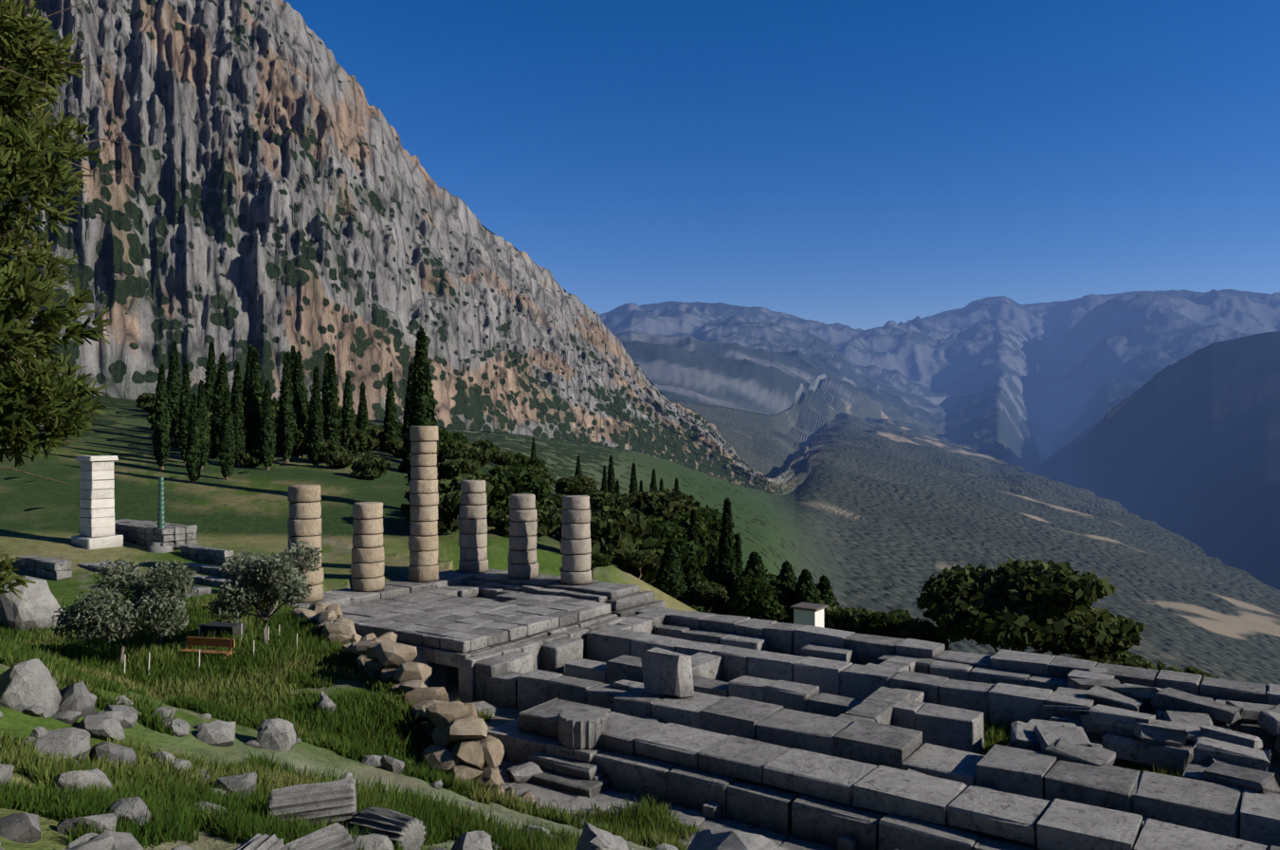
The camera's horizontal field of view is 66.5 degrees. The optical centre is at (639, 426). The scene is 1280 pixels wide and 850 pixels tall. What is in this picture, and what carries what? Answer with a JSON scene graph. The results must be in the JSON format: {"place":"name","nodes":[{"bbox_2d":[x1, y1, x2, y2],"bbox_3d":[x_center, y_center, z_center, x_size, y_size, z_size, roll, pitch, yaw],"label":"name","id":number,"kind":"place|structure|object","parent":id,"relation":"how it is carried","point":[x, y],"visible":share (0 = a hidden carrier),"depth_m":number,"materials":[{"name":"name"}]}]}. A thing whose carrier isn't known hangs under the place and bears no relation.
{"place":"outdoors","nodes":[
{"label":"outdoors","id":0,"kind":"place"},
{"bbox_2d":[287,484,324,603],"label":"column","id":1,"kind":"structure","parent":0,"point":[304,519],"depth_m":49.34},
{"bbox_2d":[0,0,1279,849],"bbox_3d":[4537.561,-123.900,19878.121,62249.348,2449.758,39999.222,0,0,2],"label":"ground","id":2,"kind":"structure","parent":0,"point":[279,199],"depth_m":556.97,"materials":[{"name":"stone"}]},
{"bbox_2d":[0,0,146,603],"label":"pine tree","id":3,"kind":"object","parent":2,"relation":"on","point":[31,64],"visible":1,"depth_m":15.51,"materials":[{"name":"green plant"}]},
{"bbox_2d":[71,455,123,548],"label":"pillar of prusias","id":4,"kind":"structure","parent":2,"relation":"on","point":[97,518],"depth_m":64.14,"materials":[{"name":"stone"}]},
{"bbox_2d":[15,518,242,596],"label":"stone blocks","id":5,"kind":"object","parent":2,"relation":"on","point":[143,533],"visible":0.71,"depth_m":61.64,"materials":[{"name":"grey stone"}]},
{"bbox_2d":[51,558,208,665],"bbox_3d":[-17.823,6.802,34.447,5.096,4.362,4.559,0,0,-23],"label":"olive","id":6,"kind":"object","parent":2,"relation":"on","point":[158,600],"visible":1,"depth_m":33.72,"materials":[{"name":"green plant"}]},
{"bbox_2d":[135,392,156,409],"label":"shrub","id":7,"kind":"object","parent":2,"relation":"on","point":[144,400],"visible":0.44,"depth_m":180.26,"materials":[{"name":"green plant"}]},
{"bbox_2d":[147,475,173,552],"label":"serpent column","id":8,"kind":"structure","parent":2,"relation":"on","point":[155,547],"depth_m":64.39,"materials":[{"name":"teal metal"}]},
{"bbox_2d":[150,363,171,469],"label":"cypress","id":9,"kind":"object","parent":2,"relation":"on","point":[160,435],"visible":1,"depth_m":105.59,"materials":[{"name":"green plant"}]},
{"bbox_2d":[165,340,182,440],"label":"cypress","id":10,"kind":"object","parent":2,"relation":"on","point":[173,384],"visible":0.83,"depth_m":134.75,"materials":[{"name":"green plant"}]},
{"bbox_2d":[175,361,192,462],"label":"cypress","id":11,"kind":"object","parent":2,"relation":"on","point":[182,421],"visible":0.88,"depth_m":112.88,"materials":[{"name":"green plant"}]},
{"bbox_2d":[183,392,202,483],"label":"cypress","id":12,"kind":"object","parent":2,"relation":"on","point":[193,455],"visible":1,"depth_m":97.91,"materials":[{"name":"green plant"}]},
{"bbox_2d":[196,379,212,469],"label":"cypress","id":13,"kind":"object","parent":2,"relation":"on","point":[207,443],"visible":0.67,"depth_m":109.15,"materials":[{"name":"green plant"}]},
{"bbox_2d":[179,636,235,659],"bbox_3d":[-15.693,8.155,35.373,2.000,0.920,0.440,0,0,14],"label":"bench","id":14,"kind":"object","parent":2,"relation":"on","point":[210,641],"visible":0.73,"depth_m":35.46,"materials":[{"name":"orange wood"}]},
{"bbox_2d":[123,621,297,675],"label":"fence posts","id":15,"kind":"object","parent":2,"relation":"on","point":[199,649],"visible":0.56,"depth_m":35.30,"materials":[{"name":"beige"}]},
{"bbox_2d":[203,340,218,410],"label":"cypress","id":16,"kind":"object","parent":2,"relation":"on","point":[210,373],"visible":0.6,"depth_m":141.39,"materials":[{"name":"green plant"}]},
{"bbox_2d":[210,351,231,456],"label":"cypress","id":17,"kind":"object","parent":2,"relation":"on","point":[221,385],"visible":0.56,"depth_m":118.90,"materials":[{"name":"green plant"}]},
{"bbox_2d":[200,621,245,638],"bbox_3d":[-16.705,8.247,39.080,1.500,0.700,0.800,0,0,14],"label":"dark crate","id":18,"kind":"object","parent":2,"relation":"on","point":[211,627],"visible":0.54,"depth_m":38.77,"materials":[{"name":"grey paint"}]},
{"bbox_2d":[217,388,237,479],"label":"cypress","id":19,"kind":"object","parent":2,"relation":"on","point":[228,444],"visible":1,"depth_m":102.76,"materials":[{"name":"green plant"}]},
{"bbox_2d":[230,361,246,464],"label":"cypress","id":20,"kind":"object","parent":2,"relation":"on","point":[237,403],"visible":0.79,"depth_m":116.06,"materials":[{"name":"green plant"}]},
{"bbox_2d":[241,344,254,418],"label":"cypress","id":21,"kind":"object","parent":2,"relation":"on","point":[245,381],"visible":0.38,"depth_m":146.13,"materials":[{"name":"green plant"}]},
{"bbox_2d":[233,448,263,468],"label":"shrub","id":22,"kind":"object","parent":2,"relation":"on","point":[246,458],"visible":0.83,"depth_m":113.44,"materials":[{"name":"green plant"}]},
{"bbox_2d":[243,347,264,450],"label":"cypress","id":23,"kind":"object","parent":2,"relation":"on","point":[254,393],"visible":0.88,"depth_m":124.78,"materials":[{"name":"green plant"}]},
{"bbox_2d":[234,833,288,849],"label":"fallen drum","id":24,"kind":"object","parent":2,"relation":"on","point":[260,841],"visible":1,"depth_m":9.57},
{"bbox_2d":[204,539,323,646],"bbox_3d":[-14.213,6.626,36.898,3.909,4.683,4.775,0,0,-8],"label":"olive","id":25,"kind":"object","parent":2,"relation":"on","point":[274,576],"visible":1,"depth_m":36.09,"materials":[{"name":"green plant"}]},
{"bbox_2d":[257,379,276,470],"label":"cypress","id":26,"kind":"object","parent":2,"relation":"on","point":[266,439],"visible":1,"depth_m":113.47,"materials":[{"name":"green plant"}]},
{"bbox_2d":[274,350,297,462],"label":"cypress","id":27,"kind":"object","parent":2,"relation":"on","point":[285,422],"visible":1,"depth_m":122.58,"materials":[{"name":"green plant"}]},
{"bbox_2d":[275,427,308,456],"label":"shrub","id":28,"kind":"object","parent":2,"relation":"on","point":[300,448],"visible":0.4,"depth_m":127.72,"materials":[{"name":"green plant"}]},
{"bbox_2d":[291,349,309,457],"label":"cypress","id":29,"kind":"object","parent":2,"relation":"on","point":[300,400],"visible":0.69,"depth_m":129.67,"materials":[{"name":"green plant"}]},
{"bbox_2d":[268,777,356,827],"bbox_3d":[-4.656,5.471,13.929,1.188,0.759,0.715,0,0,-14],"label":"fallen drum","id":30,"kind":"object","parent":2,"relation":"on","point":[327,799],"visible":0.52,"depth_m":13.72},
{"bbox_2d":[306,365,326,467],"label":"cypress","id":31,"kind":"object","parent":2,"relation":"on","point":[315,429],"visible":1,"depth_m":120.01,"materials":[{"name":"green plant"}]},
{"bbox_2d":[284,822,357,849],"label":"fallen drum","id":32,"kind":"object","parent":2,"relation":"on","point":[336,835],"visible":0.98,"depth_m":10.65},
{"bbox_2d":[321,350,330,427],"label":"cypress","id":33,"kind":"object","parent":2,"relation":"on","point":[325,377],"visible":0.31,"depth_m":153.66,"materials":[{"name":"green plant"}]},
{"bbox_2d":[306,438,348,462],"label":"shrub","id":34,"kind":"object","parent":2,"relation":"on","point":[329,445],"visible":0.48,"depth_m":125.02,"materials":[{"name":"green plant"}]},
{"bbox_2d":[323,353,343,442],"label":"cypress","id":35,"kind":"object","parent":2,"relation":"on","point":[332,425],"visible":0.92,"depth_m":127.20,"materials":[{"name":"green plant"}]},
{"bbox_2d":[320,450,356,468],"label":"shrub","id":36,"kind":"object","parent":2,"relation":"on","point":[335,459],"visible":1,"depth_m":120.16,"materials":[{"name":"green plant"}]},
{"bbox_2d":[341,371,356,453],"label":"cypress","id":37,"kind":"object","parent":2,"relation":"on","point":[348,419],"visible":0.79,"depth_m":133.47,"materials":[{"name":"green plant"}]},
{"bbox_2d":[339,426,377,456],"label":"shrub","id":38,"kind":"object","parent":2,"relation":"on","point":[361,440],"visible":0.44,"depth_m":134.54,"materials":[{"name":"green plant"}]},
{"bbox_2d":[355,381,369,454],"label":"cypress","id":39,"kind":"object","parent":2,"relation":"on","point":[362,421],"visible":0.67,"depth_m":143.76,"materials":[{"name":"green plant"}]},
{"bbox_2d":[350,456,392,479],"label":"shrub","id":40,"kind":"object","parent":2,"relation":"on","point":[372,468],"visible":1,"depth_m":114.48,"materials":[{"name":"green plant"}]},
{"bbox_2d":[347,805,426,849],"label":"fallen drum","id":41,"kind":"object","parent":2,"relation":"on","point":[393,826],"visible":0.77,"depth_m":13.46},
{"bbox_2d":[382,371,398,454],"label":"cypress","id":42,"kind":"object","parent":2,"relation":"on","point":[391,423],"visible":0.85,"depth_m":154.37,"materials":[{"name":"green plant"}]},
{"bbox_2d":[376,428,403,452],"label":"shrub","id":43,"kind":"object","parent":2,"relation":"on","point":[381,436],"visible":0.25,"depth_m":154.71,"materials":[{"name":"green plant"}]},
{"bbox_2d":[383,438,404,457],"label":"shrub","id":44,"kind":"object","parent":2,"relation":"on","point":[394,448],"visible":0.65,"depth_m":149.03,"materials":[{"name":"green plant"}]},
{"bbox_2d":[291,601,504,794],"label":"rubble wall","id":45,"kind":"structure","parent":2,"relation":"on","point":[462,740],"depth_m":29.37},
{"bbox_2d":[401,361,414,448],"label":"cypress","id":46,"kind":"object","parent":2,"relation":"on","point":[406,423],"visible":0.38,"depth_m":145.23,"materials":[{"name":"green plant"}]},
{"bbox_2d":[402,326,438,483],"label":"cypress","id":47,"kind":"object","parent":2,"relation":"on","point":[422,402],"visible":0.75,"depth_m":92.89,"materials":[{"name":"green plant"}]},
{"bbox_2d":[404,489,461,533],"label":"shrub","id":48,"kind":"object","parent":2,"relation":"on","point":[448,510],"visible":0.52,"depth_m":77.55,"materials":[{"name":"green plant"}]},
{"bbox_2d":[400,473,493,516],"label":"tree","id":49,"kind":"object","parent":2,"relation":"on","point":[445,485],"visible":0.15,"depth_m":81.43,"materials":[{"name":"green plant"}]},
{"bbox_2d":[0,575,898,849],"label":"boulders","id":50,"kind":"object","parent":2,"relation":"on","point":[28,687],"visible":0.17,"depth_m":17.07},
{"bbox_2d":[437,439,465,462],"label":"tree","id":51,"kind":"object","parent":2,"relation":"on","point":[446,446],"visible":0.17,"depth_m":150.69,"materials":[{"name":"green plant"}]},
{"bbox_2d":[437,457,478,479],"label":"tree","id":52,"kind":"object","parent":2,"relation":"on","point":[452,468],"visible":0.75,"depth_m":119.78,"materials":[{"name":"green plant"}]},
{"bbox_2d":[438,444,493,470],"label":"tree","id":53,"kind":"object","parent":2,"relation":"on","point":[479,456],"visible":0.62,"depth_m":139.12,"materials":[{"name":"green plant"}]},
{"bbox_2d":[464,468,514,526],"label":"tree","id":54,"kind":"object","parent":2,"relation":"on","point":[502,490],"visible":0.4,"depth_m":86.63,"materials":[{"name":"green plant"}]},
{"bbox_2d":[490,449,514,465],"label":"tree","id":55,"kind":"object","parent":2,"relation":"on","point":[502,458],"visible":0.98,"depth_m":195.67,"materials":[{"name":"green plant"}]},
{"bbox_2d":[488,462,527,475],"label":"tree","id":56,"kind":"object","parent":2,"relation":"on","point":[502,469],"visible":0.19,"depth_m":138.44,"materials":[{"name":"green plant"}]},
{"bbox_2d":[490,513,539,537],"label":"tree","id":57,"kind":"object","parent":2,"relation":"on","point":[501,523],"visible":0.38,"depth_m":81.46,"materials":[{"name":"green plant"}]},
{"bbox_2d":[503,452,529,467],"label":"tree","id":58,"kind":"object","parent":2,"relation":"on","point":[521,459],"visible":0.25,"depth_m":210.39,"materials":[{"name":"green plant"}]},
{"bbox_2d":[503,469,551,500],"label":"tree","id":59,"kind":"object","parent":2,"relation":"on","point":[536,484],"visible":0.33,"depth_m":105.67,"materials":[{"name":"green plant"}]},
{"bbox_2d":[524,456,546,467],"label":"tree","id":60,"kind":"object","parent":2,"relation":"on","point":[534,462],"visible":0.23,"depth_m":234.97,"materials":[{"name":"green plant"}]},
{"bbox_2d":[524,466,552,484],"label":"tree","id":61,"kind":"object","parent":2,"relation":"on","point":[545,475],"visible":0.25,"depth_m":173.18,"materials":[{"name":"green plant"}]},
{"bbox_2d":[536,509,561,537],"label":"tree","id":62,"kind":"object","parent":2,"relation":"on","point":[549,521],"visible":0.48,"depth_m":91.01,"materials":[{"name":"green plant"}]},
{"bbox_2d":[535,493,592,512],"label":"tree","id":63,"kind":"object","parent":2,"relation":"on","point":[555,501],"visible":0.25,"depth_m":112.42,"materials":[{"name":"green plant"}]},
{"bbox_2d":[554,474,597,494],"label":"tree","id":64,"kind":"object","parent":2,"relation":"on","point":[579,484],"visible":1,"depth_m":196.78,"materials":[{"name":"green plant"}]},
{"bbox_2d":[0,593,1181,849],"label":"grass","id":65,"kind":"structure","parent":2,"relation":"on","point":[246,683],"depth_m":25.24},
{"bbox_2d":[590,551,613,578],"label":"tree","id":66,"kind":"object","parent":2,"relation":"on","point":[598,559],"visible":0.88,"depth_m":72.99,"materials":[{"name":"green plant"}]},
{"bbox_2d":[555,503,651,561],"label":"tree","id":67,"kind":"object","parent":2,"relation":"on","point":[615,533],"visible":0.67,"depth_m":78.41,"materials":[{"name":"green plant"}]},
{"bbox_2d":[584,491,628,512],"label":"tree","id":68,"kind":"object","parent":2,"relation":"on","point":[598,501],"visible":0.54,"depth_m":146.55,"materials":[{"name":"green plant"}]},
{"bbox_2d":[606,455,616,493],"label":"cypress","id":69,"kind":"object","parent":2,"relation":"on","point":[611,482],"visible":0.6,"depth_m":234.87,"materials":[{"name":"green plant"}]},
{"bbox_2d":[628,461,638,493],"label":"cypress","id":70,"kind":"object","parent":2,"relation":"on","point":[633,486],"visible":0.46,"depth_m":239.05,"materials":[{"name":"green plant"}]},
{"bbox_2d":[621,549,654,578],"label":"tree","id":71,"kind":"object","parent":2,"relation":"on","point":[639,559],"visible":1,"depth_m":77.06,"materials":[{"name":"green plant"}]},
{"bbox_2d":[615,547,664,583],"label":"shrub","id":72,"kind":"object","parent":2,"relation":"on","point":[649,572],"visible":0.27,"depth_m":83.77,"materials":[{"name":"green plant"}]},
{"bbox_2d":[620,487,699,520],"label":"tree","id":73,"kind":"object","parent":2,"relation":"on","point":[666,504],"visible":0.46,"depth_m":166.26,"materials":[{"name":"green plant"}]},
{"bbox_2d":[640,514,687,542],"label":"tree","id":74,"kind":"object","parent":2,"relation":"on","point":[667,529],"visible":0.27,"depth_m":122.47,"materials":[{"name":"green plant"}]},
{"bbox_2d":[655,537,687,598],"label":"conifer","id":75,"kind":"object","parent":2,"relation":"on","point":[669,576],"visible":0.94,"depth_m":78.84,"materials":[{"name":"green plant"}]},
{"bbox_2d":[634,536,709,588],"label":"tree","id":76,"kind":"object","parent":2,"relation":"on","point":[692,556],"visible":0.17,"depth_m":89.73,"materials":[{"name":"green plant"}]},
{"bbox_2d":[674,569,705,611],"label":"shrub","id":77,"kind":"object","parent":2,"relation":"on","point":[691,579],"visible":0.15,"depth_m":94.19,"materials":[{"name":"green plant"}]},
{"bbox_2d":[687,508,703,574],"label":"cypress","id":78,"kind":"object","parent":2,"relation":"on","point":[693,531],"visible":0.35,"depth_m":119.05,"materials":[{"name":"green plant"}]},
{"bbox_2d":[669,508,742,565],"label":"tree","id":79,"kind":"object","parent":2,"relation":"on","point":[709,524],"visible":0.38,"depth_m":155.56,"materials":[{"name":"green plant"}]},
{"bbox_2d":[682,580,729,612],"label":"tree","id":80,"kind":"object","parent":2,"relation":"on","point":[709,594],"visible":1,"depth_m":85.99,"materials":[{"name":"green plant"}]},
{"bbox_2d":[703,544,719,613],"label":"conifer","id":81,"kind":"object","parent":2,"relation":"on","point":[710,573],"visible":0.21,"depth_m":118.55,"materials":[{"name":"green plant"}]},
{"bbox_2d":[713,496,736,614],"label":"cypress","id":82,"kind":"object","parent":2,"relation":"on","point":[726,571],"visible":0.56,"depth_m":110.46,"materials":[{"name":"green plant"}]},
{"bbox_2d":[733,532,744,578],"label":"cypress","id":83,"kind":"object","parent":2,"relation":"on","point":[740,569],"visible":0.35,"depth_m":116.52,"materials":[{"name":"green plant"}]},
{"bbox_2d":[727,549,767,596],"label":"conifer","id":84,"kind":"object","parent":2,"relation":"on","point":[754,567],"visible":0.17,"depth_m":108.00,"materials":[{"name":"green plant"}]},
{"bbox_2d":[726,572,795,622],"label":"tree","id":85,"kind":"object","parent":2,"relation":"on","point":[763,596],"visible":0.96,"depth_m":81.46,"materials":[{"name":"green plant"}]},
{"bbox_2d":[287,567,1279,849],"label":"temple ruins","id":86,"kind":"object","parent":2,"relation":"on","point":[809,737],"visible":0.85,"depth_m":33.46,"materials":[{"name":"grey stone"}]},
{"bbox_2d":[350,501,384,591],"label":"column","id":87,"kind":"structure","parent":86,"relation":"on","point":[367,563],"depth_m":52.66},
{"bbox_2d":[408,425,439,581],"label":"column","id":88,"kind":"structure","parent":86,"relation":"on","point":[423,539],"depth_m":56.07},
{"bbox_2d":[458,479,488,572],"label":"column","id":89,"kind":"structure","parent":86,"relation":"on","point":[473,534],"depth_m":59.43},
{"bbox_2d":[507,493,538,578],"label":"column","id":90,"kind":"structure","parent":86,"relation":"on","point":[522,561],"depth_m":57.18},
{"bbox_2d":[560,494,592,585],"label":"column","id":91,"kind":"structure","parent":86,"relation":"on","point":[576,546],"depth_m":54.94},
{"bbox_2d":[557,706,608,749],"bbox_3d":[-1.911,10.091,32.733,1.726,0.950,1.722,0,0,2],"label":"fluted drum","id":92,"kind":"object","parent":86,"relation":"on","point":[582,727],"visible":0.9,"depth_m":32.09,"materials":[{"name":"grey stone"}]},
{"bbox_2d":[778,559,797,620],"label":"conifer","id":93,"kind":"object","parent":2,"relation":"on","point":[786,575],"visible":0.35,"depth_m":83.97,"materials":[{"name":"green plant"}]},
{"bbox_2d":[782,566,831,627],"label":"conifer","id":94,"kind":"object","parent":2,"relation":"on","point":[807,590],"visible":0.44,"depth_m":81.53,"materials":[{"name":"green plant"}]},
{"bbox_2d":[793,608,823,626],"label":"kiosk","id":95,"kind":"object","parent":2,"relation":"on","point":[809,617],"depth_m":67.75,"materials":[{"name":"white paint"}]},
{"bbox_2d":[789,602,827,611],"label":"kiosk roof","id":96,"kind":"structure","parent":95,"relation":"attached to","point":[808,606],"depth_m":67.93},
{"bbox_2d":[815,574,840,606],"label":"conifer","id":97,"kind":"object","parent":2,"relation":"on","point":[827,594],"visible":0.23,"depth_m":93.18,"materials":[{"name":"green plant"}]},
{"bbox_2d":[825,604,865,625],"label":"hedge","id":98,"kind":"object","parent":2,"relation":"on","point":[829,609],"depth_m":87.33,"materials":[{"name":"green plant"}]},
{"bbox_2d":[826,608,887,633],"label":"bush","id":99,"kind":"object","parent":2,"relation":"on","point":[851,620],"visible":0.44,"depth_m":78.84,"materials":[{"name":"green plant"}]},
{"bbox_2d":[860,607,914,637],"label":"bush","id":100,"kind":"object","parent":2,"relation":"on","point":[880,623],"visible":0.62,"depth_m":76.05,"materials":[{"name":"green plant"}]},
{"bbox_2d":[895,617,951,650],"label":"bush","id":101,"kind":"object","parent":2,"relation":"on","point":[921,630],"visible":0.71,"depth_m":73.40,"materials":[{"name":"green plant"}]},
{"bbox_2d":[916,555,1147,658],"bbox_3d":[26.986,15.217,68.329,15.141,12.303,12.170,0,0,-7],"label":"tree","id":102,"kind":"object","parent":2,"relation":"on","point":[1020,605],"visible":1,"depth_m":64.88,"materials":[{"name":"green plant"}]},
{"bbox_2d":[1070,649,1145,662],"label":"bush","id":103,"kind":"object","parent":2,"relation":"on","point":[1125,655],"visible":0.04,"depth_m":70.89,"materials":[{"name":"green plant"}]},
{"bbox_2d":[1089,658,1181,671],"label":"bush","id":104,"kind":"object","parent":2,"relation":"on","point":[1149,664],"visible":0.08,"depth_m":65.50,"materials":[{"name":"green plant"}]},
{"bbox_2d":[1158,663,1219,680],"bbox_3d":[34.455,19.227,62.255,7.115,7.642,6.571,0,0,0],"label":"bush","id":105,"kind":"object","parent":2,"relation":"on","point":[1190,669],"visible":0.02,"depth_m":62.89,"materials":[{"name":"green plant"}]},
{"bbox_2d":[282,0,1279,329],"label":"sky","id":106,"kind":"structure","parent":0,"point":[863,164],"materials":[{"name":"blue"}]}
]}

